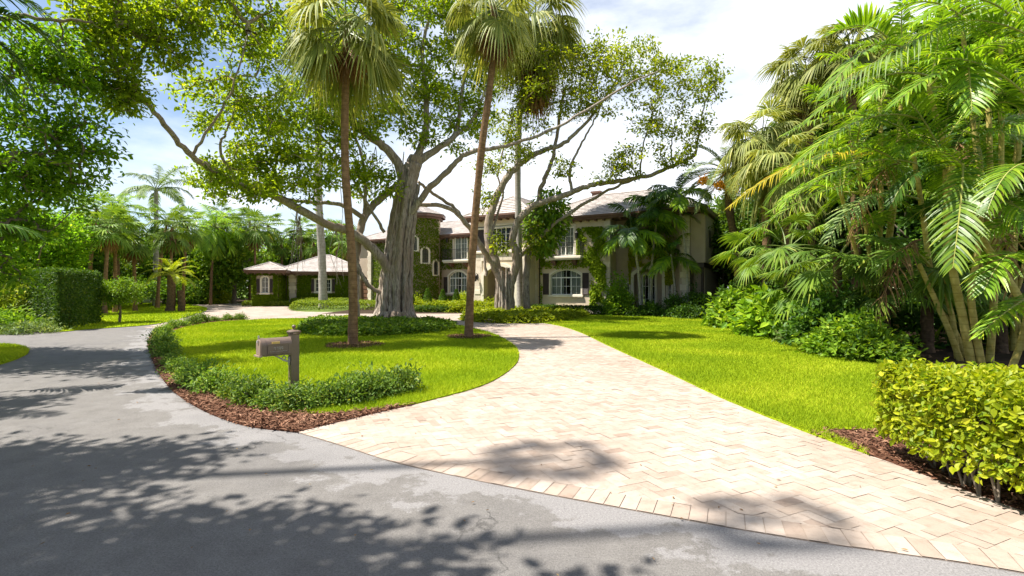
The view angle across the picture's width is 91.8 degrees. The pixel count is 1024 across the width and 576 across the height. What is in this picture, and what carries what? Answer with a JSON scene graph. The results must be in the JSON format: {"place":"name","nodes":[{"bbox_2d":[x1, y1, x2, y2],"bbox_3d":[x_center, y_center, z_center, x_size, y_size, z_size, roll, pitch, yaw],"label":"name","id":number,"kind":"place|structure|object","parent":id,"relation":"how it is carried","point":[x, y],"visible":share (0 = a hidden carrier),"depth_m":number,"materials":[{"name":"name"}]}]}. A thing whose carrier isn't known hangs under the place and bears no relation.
{"place":"outdoors","nodes":[
{"label":"outdoors","id":0,"kind":"place"},
{"bbox_2d":[57,302,206,331],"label":"side lawn","id":1,"kind":"structure","parent":0,"point":[118,325],"depth_m":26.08,"materials":[{"name":"green plant"}]},
{"bbox_2d":[0,267,61,319],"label":"leafy shrub","id":2,"kind":"object","parent":1,"relation":"on","point":[7,300],"visible":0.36,"depth_m":23.65,"materials":[{"name":"green plant"}]},
{"bbox_2d":[0,206,104,279],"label":"broadleaf tree","id":3,"kind":"object","parent":1,"relation":"on","point":[66,256],"visible":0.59,"depth_m":34.05,"materials":[{"name":"green plant"}]},
{"bbox_2d":[17,266,104,327],"bbox_3d":[-22.959,0.423,25.302,8.503,2.963,3.170,0,0,32],"label":"clipped hedge","id":4,"kind":"object","parent":1,"relation":"on","point":[71,290],"visible":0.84,"depth_m":23.39,"materials":[{"name":"green plant"}]},
{"bbox_2d":[51,211,126,279],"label":"broadleaf tree","id":5,"kind":"object","parent":1,"relation":"on","point":[97,259],"visible":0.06,"depth_m":42.21,"materials":[{"name":"green plant"}]},
{"bbox_2d":[69,191,124,309],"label":"palm tree","id":6,"kind":"object","parent":1,"relation":"on","point":[101,195],"visible":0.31,"depth_m":39.90,"materials":[{"name":"green plant"}]},
{"bbox_2d":[82,202,141,313],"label":"palm tree","id":7,"kind":"object","parent":1,"relation":"on","point":[107,241],"visible":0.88,"depth_m":36.29,"materials":[{"name":"green plant"}]},
{"bbox_2d":[72,188,155,307],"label":"palm tree","id":8,"kind":"object","parent":1,"relation":"on","point":[125,199],"visible":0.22,"depth_m":43.87,"materials":[{"name":"green plant"}]},
{"bbox_2d":[83,207,148,311],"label":"palm tree","id":9,"kind":"object","parent":1,"relation":"on","point":[115,274],"visible":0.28,"depth_m":37.90,"materials":[{"name":"green plant"}]},
{"bbox_2d":[92,274,150,321],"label":"tree","id":10,"kind":"object","parent":1,"relation":"on","point":[119,292],"visible":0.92,"depth_m":26.48,"materials":[{"name":"green plant"}]},
{"bbox_2d":[111,213,161,310],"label":"palm tree","id":11,"kind":"object","parent":1,"relation":"on","point":[140,253],"visible":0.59,"depth_m":39.41,"materials":[{"name":"green plant"}]},
{"bbox_2d":[119,164,200,305],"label":"royal palm","id":12,"kind":"object","parent":1,"relation":"on","point":[155,195],"visible":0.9,"depth_m":51.88,"materials":[{"name":"green plant"}]},
{"bbox_2d":[135,203,195,307],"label":"palm tree","id":13,"kind":"object","parent":1,"relation":"on","point":[154,228],"visible":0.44,"depth_m":45.96,"materials":[{"name":"green plant"}]},
{"bbox_2d":[140,257,199,311],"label":"young date palm","id":14,"kind":"object","parent":1,"relation":"on","point":[172,278],"visible":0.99,"depth_m":39.33,"materials":[{"name":"green plant"}]},
{"bbox_2d":[144,209,199,270],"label":"palm tree","id":15,"kind":"object","parent":1,"relation":"on","point":[171,243],"visible":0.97,"depth_m":43.03,"materials":[{"name":"green plant"}]},
{"bbox_2d":[162,206,214,305],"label":"palm tree","id":16,"kind":"object","parent":1,"relation":"on","point":[195,239],"visible":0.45,"depth_m":49.81,"materials":[{"name":"green plant"}]},
{"bbox_2d":[148,298,247,302],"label":"planting bed","id":17,"kind":"object","parent":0,"point":[239,300],"visible":0.01,"depth_m":74.98,"materials":[{"name":"soil"}]},
{"bbox_2d":[4,273,251,308],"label":"undergrowth","id":18,"kind":"object","parent":17,"relation":"on","point":[198,285],"visible":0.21,"depth_m":54.14,"materials":[{"name":"green plant"}]},
{"bbox_2d":[146,303,460,327],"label":"courtyard","id":19,"kind":"structure","parent":0,"point":[256,312],"depth_m":36.81,"materials":[{"name":"stone"}]},
{"bbox_2d":[186,202,247,304],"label":"palm tree","id":20,"kind":"object","parent":19,"relation":"on","point":[213,238],"visible":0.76,"depth_m":55.91,"materials":[{"name":"green plant"}]},
{"bbox_2d":[179,228,279,303],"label":"broadleaf tree","id":21,"kind":"object","parent":19,"relation":"on","point":[229,269],"visible":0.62,"depth_m":57.77,"materials":[{"name":"green plant"}]},
{"bbox_2d":[289,298,375,309],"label":"hedge","id":22,"kind":"object","parent":19,"relation":"on","point":[294,305],"visible":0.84,"depth_m":43.03,"materials":[{"name":"green plant"}]},
{"bbox_2d":[3,290,643,312],"bbox_3d":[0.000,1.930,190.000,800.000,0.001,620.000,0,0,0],"label":"ground","id":23,"kind":"structure","parent":0,"point":[321,310],"depth_m":44.56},
{"bbox_2d":[0,304,50,329],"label":"leafy shrub","id":24,"kind":"object","parent":23,"relation":"on","point":[7,315],"visible":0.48,"depth_m":21.63,"materials":[{"name":"green plant"}]},
{"bbox_2d":[0,314,78,335],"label":"leafy shrub","id":25,"kind":"object","parent":23,"relation":"on","point":[25,326],"visible":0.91,"depth_m":20.79,"materials":[{"name":"green plant"}]},
{"bbox_2d":[229,208,280,263],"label":"palm tree","id":26,"kind":"object","parent":23,"relation":"on","point":[254,240],"visible":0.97,"depth_m":57.39,"materials":[{"name":"green plant"}]},
{"bbox_2d":[243,255,358,301],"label":"garage pavilion","id":27,"kind":"structure","parent":23,"relation":"on","point":[264,283],"depth_m":54.05,"materials":[{"name":"beige paint"}]},
{"bbox_2d":[251,273,348,306],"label":"climbing ivy","id":28,"kind":"object","parent":27,"relation":"attached to","point":[262,299],"visible":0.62,"depth_m":53.87,"materials":[{"name":"green plant"}]},
{"bbox_2d":[273,74,337,307],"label":"royal palm","id":29,"kind":"object","parent":23,"relation":"on","point":[322,279],"visible":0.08,"depth_m":46.66,"materials":[{"name":"grey plant"}]},
{"bbox_2d":[495,0,590,306],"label":"fan palm","id":30,"kind":"object","parent":23,"relation":"on","point":[555,30],"visible":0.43,"depth_m":33.11,"materials":[{"name":"green plant"}]},
{"bbox_2d":[168,317,520,413],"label":"island lawn","id":31,"kind":"structure","parent":0,"point":[446,395],"depth_m":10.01,"materials":[{"name":"green plant"}]},
{"bbox_2d":[254,325,300,386],"bbox_3d":[-4.258,1.292,9.044,0.745,1.216,0.286,0,0,-44],"label":"mailbox","id":32,"kind":"object","parent":31,"relation":"on","point":[277,347],"visible":0.98,"depth_m":9.07,"materials":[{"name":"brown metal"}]},
{"bbox_2d":[315,365,379,408],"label":"border shrub","id":33,"kind":"object","parent":31,"relation":"on","point":[349,385],"visible":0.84,"depth_m":7.95,"materials":[{"name":"green plant"}]},
{"bbox_2d":[39,0,660,317],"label":"banyan tree","id":34,"kind":"object","parent":31,"relation":"on","point":[117,28],"visible":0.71,"depth_m":22.16,"materials":[{"name":"green plant"}]},
{"bbox_2d":[346,361,396,401],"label":"border shrub","id":35,"kind":"object","parent":31,"relation":"on","point":[370,382],"visible":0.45,"depth_m":8.32,"materials":[{"name":"green plant"}]},
{"bbox_2d":[295,314,458,336],"bbox_3d":[-6.367,1.681,23.951,7.472,0.691,10.404,0,0,-21],"label":"banyan groundcover","id":36,"kind":"object","parent":31,"relation":"on","point":[319,324],"visible":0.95,"depth_m":20.95,"materials":[{"name":"green plant"}]},
{"bbox_2d":[369,365,408,397],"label":"border shrub","id":37,"kind":"object","parent":31,"relation":"on","point":[391,382],"visible":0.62,"depth_m":8.52,"materials":[{"name":"green plant"}]},
{"bbox_2d":[379,358,427,394],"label":"border shrub","id":38,"kind":"object","parent":31,"relation":"on","point":[408,379],"visible":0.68,"depth_m":8.91,"materials":[{"name":"green plant"}]},
{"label":"mulch ring","id":39,"kind":"structure","parent":31,"relation":"on","visible":0},
{"bbox_2d":[325,340,384,348],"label":"mulch","id":40,"kind":"object","parent":39,"relation":"on","point":[340,345],"visible":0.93,"depth_m":15.87,"materials":[{"name":"brown wood"}]},
{"bbox_2d":[266,0,424,343],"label":"fan palm","id":41,"kind":"object","parent":40,"relation":"on","point":[347,72],"visible":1,"depth_m":16.05,"materials":[{"name":"green plant"}]},
{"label":"mulch ring","id":42,"kind":"structure","parent":31,"relation":"on","visible":0},
{"bbox_2d":[445,333,492,338],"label":"mulch","id":43,"kind":"object","parent":42,"relation":"on","point":[463,336],"visible":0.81,"depth_m":18.74,"materials":[{"name":"brown wood"}]},
{"bbox_2d":[444,0,543,336],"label":"fan palm","id":44,"kind":"object","parent":43,"relation":"on","point":[492,43],"visible":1,"depth_m":18.57,"materials":[{"name":"green plant"}]},
{"bbox_2d":[0,0,982,287],"label":"sky","id":45,"kind":"structure","parent":0,"point":[748,33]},
{"bbox_2d":[0,323,1023,575],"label":"road","id":46,"kind":"structure","parent":0,"point":[168,483],"depth_m":4.20,"materials":[{"name":"grey asphalt"}]},
{"bbox_2d":[146,318,416,432],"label":"mulch","id":47,"kind":"object","parent":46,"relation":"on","point":[256,415],"visible":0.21,"depth_m":7.40,"materials":[{"name":"brown wood"}]},
{"bbox_2d":[170,355,230,389],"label":"border shrub","id":48,"kind":"object","parent":47,"relation":"on","point":[186,376],"visible":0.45,"depth_m":9.31,"materials":[{"name":"green plant"}]},
{"bbox_2d":[182,361,243,394],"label":"border shrub","id":49,"kind":"object","parent":47,"relation":"on","point":[209,380],"visible":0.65,"depth_m":8.87,"materials":[{"name":"green plant"}]},
{"bbox_2d":[226,368,276,407],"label":"border shrub","id":50,"kind":"object","parent":47,"relation":"on","point":[247,389],"visible":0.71,"depth_m":7.99,"materials":[{"name":"green plant"}]},
{"bbox_2d":[260,375,322,413],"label":"border shrub","id":51,"kind":"object","parent":47,"relation":"on","point":[287,393],"visible":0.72,"depth_m":7.62,"materials":[{"name":"green plant"}]},
{"bbox_2d":[285,381,345,410],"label":"border shrub","id":52,"kind":"object","parent":47,"relation":"on","point":[313,402],"visible":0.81,"depth_m":7.65,"materials":[{"name":"green plant"}]},
{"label":"roadside verge","id":53,"kind":"structure","parent":46,"relation":"on","visible":0},
{"bbox_2d":[0,0,68,241],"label":"feather palm","id":54,"kind":"object","parent":53,"relation":"on","point":[35,28],"visible":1,"depth_m":9.18,"materials":[{"name":"green plant"}]},
{"bbox_2d":[0,2,133,299],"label":"shade tree","id":55,"kind":"object","parent":53,"relation":"on","point":[42,181],"visible":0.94,"depth_m":13.85,"materials":[{"name":"green plant"}]},
{"bbox_2d":[298,319,1023,573],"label":"driveway","id":56,"kind":"structure","parent":0,"point":[946,546],"depth_m":5.56,"materials":[{"name":"stone"}]},
{"bbox_2d":[322,304,1023,369],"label":"planting bed","id":57,"kind":"object","parent":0,"point":[940,355],"visible":0.02,"depth_m":14.25,"materials":[{"name":"soil"}]},
{"bbox_2d":[413,298,494,312],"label":"wall groundcover","id":58,"kind":"object","parent":57,"relation":"on","point":[462,303],"depth_m":38.56,"materials":[{"name":"green plant"}]},
{"bbox_2d":[457,305,589,323],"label":"fig groundcover","id":59,"kind":"object","parent":57,"relation":"on","point":[534,314],"visible":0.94,"depth_m":28.28,"materials":[{"name":"green plant"}]},
{"bbox_2d":[417,25,734,309],"bbox_3d":[3.871,-7.553,32.091,19.022,19.140,6.128,0,0,6],"label":"fig tree","id":60,"kind":"object","parent":59,"relation":"in","point":[505,289],"visible":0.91,"depth_m":31.72,"materials":[{"name":"green plant"}]},
{"bbox_2d":[520,185,575,260],"bbox_3d":[2.472,-4.468,34.603,4.096,5.297,3.478,0,0,0],"label":"climbing plant","id":61,"kind":"object","parent":60,"relation":"attached to","point":[547,216],"visible":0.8,"depth_m":34.01,"materials":[{"name":"green plant"}]},
{"bbox_2d":[359,189,723,313],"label":"mansion","id":62,"kind":"structure","parent":57,"relation":"on","point":[568,286],"depth_m":38.28,"materials":[{"name":"beige paint"}]},
{"bbox_2d":[372,238,469,300],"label":"climbing ivy","id":63,"kind":"object","parent":62,"relation":"attached to","point":[380,267],"visible":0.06,"depth_m":49.11,"materials":[{"name":"green plant"}]},
{"bbox_2d":[413,218,439,300],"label":"climbing ivy","id":64,"kind":"object","parent":62,"relation":"attached to","point":[421,278],"visible":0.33,"depth_m":47.40,"materials":[{"name":"green plant"}]},
{"bbox_2d":[548,268,583,296],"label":"window","id":65,"kind":"structure","parent":62,"relation":"in","point":[566,282],"depth_m":38.24,"materials":[{"name":"clear glass"}]},
{"bbox_2d":[539,226,606,305],"bbox_3d":[4.527,-1.479,37.510,5.535,6.210,0.303,0,0,30],"label":"climbing ivy","id":66,"kind":"object","parent":62,"relation":"attached to","point":[591,259],"visible":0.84,"depth_m":36.74,"materials":[{"name":"green plant"}]},
{"bbox_2d":[627,236,674,284],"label":"climbing ivy","id":67,"kind":"object","parent":62,"relation":"attached to","point":[667,277],"visible":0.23,"depth_m":36.04,"materials":[{"name":"green plant"}]},
{"bbox_2d":[623,187,701,301],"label":"feather palm","id":68,"kind":"object","parent":57,"relation":"on","point":[665,216],"visible":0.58,"depth_m":33.23,"materials":[{"name":"green plant"}]},
{"bbox_2d":[640,233,701,302],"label":"feather palm","id":69,"kind":"object","parent":57,"relation":"on","point":[662,263],"visible":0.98,"depth_m":32.65,"materials":[{"name":"green plant"}]},
{"bbox_2d":[637,170,712,301],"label":"feather palm","id":70,"kind":"object","parent":57,"relation":"on","point":[654,196],"visible":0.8,"depth_m":32.02,"materials":[{"name":"green plant"}]},
{"bbox_2d":[676,121,769,285],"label":"date palm","id":71,"kind":"object","parent":57,"relation":"on","point":[719,184],"visible":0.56,"depth_m":29.83,"materials":[{"name":"green plant"}]},
{"bbox_2d":[697,281,770,327],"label":"leafy shrub","id":72,"kind":"object","parent":57,"relation":"on","point":[714,316],"visible":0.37,"depth_m":23.22,"materials":[{"name":"green plant"}]},
{"bbox_2d":[708,188,800,283],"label":"broadleaf tree","id":73,"kind":"object","parent":57,"relation":"on","point":[722,227],"visible":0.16,"depth_m":35.15,"materials":[{"name":"green plant"}]},
{"bbox_2d":[711,96,814,267],"bbox_3d":[12.925,-3.913,26.009,4.839,11.648,4.986,0,0,0],"label":"fan palm","id":74,"kind":"object","parent":57,"relation":"on","point":[737,150],"visible":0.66,"depth_m":25.40,"materials":[{"name":"green plant"}]},
{"bbox_2d":[733,132,828,281],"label":"broadleaf tree","id":75,"kind":"object","parent":57,"relation":"on","point":[750,210],"visible":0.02,"depth_m":33.02,"materials":[{"name":"green plant"}]},
{"bbox_2d":[724,123,842,285],"bbox_3d":[12.584,-2.764,23.020,5.185,9.356,4.512,0,0,0],"label":"fan palm","id":76,"kind":"object","parent":57,"relation":"on","point":[749,173],"visible":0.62,"depth_m":22.43,"materials":[{"name":"green plant"}]},
{"bbox_2d":[753,35,857,271],"bbox_3d":[15.627,-5.745,26.738,4.717,15.307,4.696,0,0,-10],"label":"fan palm","id":77,"kind":"object","parent":57,"relation":"on","point":[785,88],"visible":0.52,"depth_m":26.00,"materials":[{"name":"green plant"}]},
{"bbox_2d":[755,252,863,323],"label":"fan palm","id":78,"kind":"object","parent":57,"relation":"on","point":[771,274],"visible":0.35,"depth_m":18.34,"materials":[{"name":"green plant"}]},
{"bbox_2d":[765,280,891,345],"bbox_3d":[9.889,1.044,15.624,3.399,2.570,3.248,0,0,31],"label":"leafy shrub","id":79,"kind":"object","parent":57,"relation":"on","point":[811,310],"visible":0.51,"depth_m":15.34,"materials":[{"name":"green plant"}]},
{"bbox_2d":[772,207,912,305],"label":"fan palm","id":80,"kind":"object","parent":57,"relation":"on","point":[807,278],"visible":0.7,"depth_m":15.77,"materials":[{"name":"green plant"}]},
{"bbox_2d":[772,134,918,289],"bbox_3d":[18.598,-3.230,26.576,9.159,10.269,7.948,0,0,39],"label":"broadleaf tree","id":81,"kind":"object","parent":57,"relation":"on","point":[843,233],"visible":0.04,"depth_m":26.51,"materials":[{"name":"green plant"}]},
{"bbox_2d":[790,22,904,290],"bbox_3d":[16.234,-5.599,24.068,5.194,15.017,4.709,0,0,0],"label":"fan palm","id":82,"kind":"object","parent":57,"relation":"on","point":[833,39],"visible":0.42,"depth_m":23.82,"materials":[{"name":"green plant"}]},
{"bbox_2d":[726,0,1023,366],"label":"areca palm clump","id":83,"kind":"object","parent":57,"relation":"on","point":[952,168],"visible":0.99,"depth_m":12.11,"materials":[{"name":"plant"}]},
{"bbox_2d":[832,324,926,363],"bbox_3d":[9.351,1.546,12.614,2.097,1.253,1.857,0,0,-31],"label":"leafy shrub","id":84,"kind":"object","parent":57,"relation":"on","point":[860,346],"visible":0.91,"depth_m":12.34,"materials":[{"name":"green plant"}]},
{"bbox_2d":[763,0,1008,343],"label":"areca palm clump","id":85,"kind":"object","parent":57,"relation":"on","point":[904,169],"visible":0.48,"depth_m":15.89,"materials":[{"name":"plant"}]},
{"bbox_2d":[817,247,956,336],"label":"fan palm","id":86,"kind":"object","parent":57,"relation":"on","point":[890,299],"visible":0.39,"depth_m":14.89,"materials":[{"name":"green plant"}]},
{"bbox_2d":[758,28,1020,163],"bbox_3d":[23.712,-7.599,31.929,14.718,19.017,16.962,0,0,-6],"label":"broadleaf tree","id":87,"kind":"object","parent":57,"relation":"on","point":[828,129],"visible":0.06,"depth_m":29.26,"materials":[{"name":"green plant"}]},
{"bbox_2d":[821,121,983,326],"bbox_3d":[19.332,-3.230,23.622,9.159,10.269,7.948,0,0,30],"label":"broadleaf tree","id":88,"kind":"object","parent":57,"relation":"on","point":[901,213],"visible":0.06,"depth_m":23.33,"materials":[{"name":"green plant"}]},
{"bbox_2d":[816,290,1022,348],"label":"undergrowth","id":89,"kind":"object","parent":57,"relation":"on","point":[904,319],"visible":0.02,"depth_m":15.96,"materials":[{"name":"green plant"}]},
{"bbox_2d":[830,216,1023,352],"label":"fan palm","id":90,"kind":"object","parent":57,"relation":"on","point":[927,336],"visible":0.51,"depth_m":13.92,"materials":[{"name":"green plant"}]},
{"bbox_2d":[847,0,1023,350],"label":"areca palm clump","id":91,"kind":"object","parent":57,"relation":"on","point":[997,47],"visible":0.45,"depth_m":15.07,"materials":[{"name":"plant"}]},
{"bbox_2d":[866,0,1023,138],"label":"broadleaf tree","id":92,"kind":"object","parent":57,"relation":"on","point":[957,48],"visible":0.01,"depth_m":27.17,"materials":[{"name":"green plant"}]},
{"bbox_2d":[867,133,1023,330],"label":"broadleaf tree","id":93,"kind":"object","parent":57,"relation":"on","point":[910,235],"visible":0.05,"depth_m":21.07,"materials":[{"name":"green plant"}]},
{"bbox_2d":[870,0,1023,136],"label":"broadleaf tree","id":94,"kind":"object","parent":57,"relation":"on","point":[888,128],"visible":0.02,"depth_m":26.42,"materials":[{"name":"green plant"}]},
{"bbox_2d":[935,266,1023,353],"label":"fan palm","id":95,"kind":"object","parent":57,"relation":"on","point":[1001,345],"visible":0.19,"depth_m":14.28,"materials":[{"name":"green plant"}]},
{"bbox_2d":[520,314,957,454],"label":"lawn","id":96,"kind":"structure","parent":0,"point":[809,432],"depth_m":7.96,"materials":[{"name":"green plant"}]},
{"bbox_2d":[599,269,638,315],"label":"leafy shrub","id":97,"kind":"object","parent":96,"relation":"on","point":[617,297],"visible":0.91,"depth_m":33.21,"materials":[{"name":"green plant"}]},
{"bbox_2d":[591,202,678,306],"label":"feather palm","id":98,"kind":"object","parent":96,"relation":"on","point":[634,239],"visible":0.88,"depth_m":32.45,"materials":[{"name":"green plant"}]},
{"bbox_2d":[708,227,803,289],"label":"fan palm","id":99,"kind":"object","parent":96,"relation":"on","point":[727,255],"visible":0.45,"depth_m":24.17,"materials":[{"name":"green plant"}]},
{"bbox_2d":[717,283,801,338],"bbox_3d":[10.175,1.218,19.353,3.572,2.852,3.950,0,0,0],"label":"leafy shrub","id":100,"kind":"object","parent":96,"relation":"on","point":[752,319],"visible":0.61,"depth_m":18.89,"materials":[{"name":"green plant"}]},
{"bbox_2d":[734,206,836,292],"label":"fan palm","id":101,"kind":"object","parent":96,"relation":"on","point":[780,253],"visible":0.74,"depth_m":20.23,"materials":[{"name":"green plant"}]},
{"bbox_2d":[791,306,927,358],"bbox_3d":[9.424,1.340,13.642,3.019,1.731,2.692,0,0,23],"label":"leafy shrub","id":102,"kind":"object","parent":96,"relation":"on","point":[818,341],"visible":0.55,"depth_m":13.29,"materials":[{"name":"green plant"}]},
{"bbox_2d":[812,426,1023,510],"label":"hedge mulch","id":103,"kind":"object","parent":96,"relation":"on","point":[1006,493],"visible":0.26,"depth_m":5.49,"materials":[{"name":"brown wood"}]},
{"bbox_2d":[869,350,1023,503],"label":"clipped hedge","id":104,"kind":"object","parent":103,"relation":"on","point":[985,411],"visible":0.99,"depth_m":4.65,"materials":[{"name":"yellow plant"}]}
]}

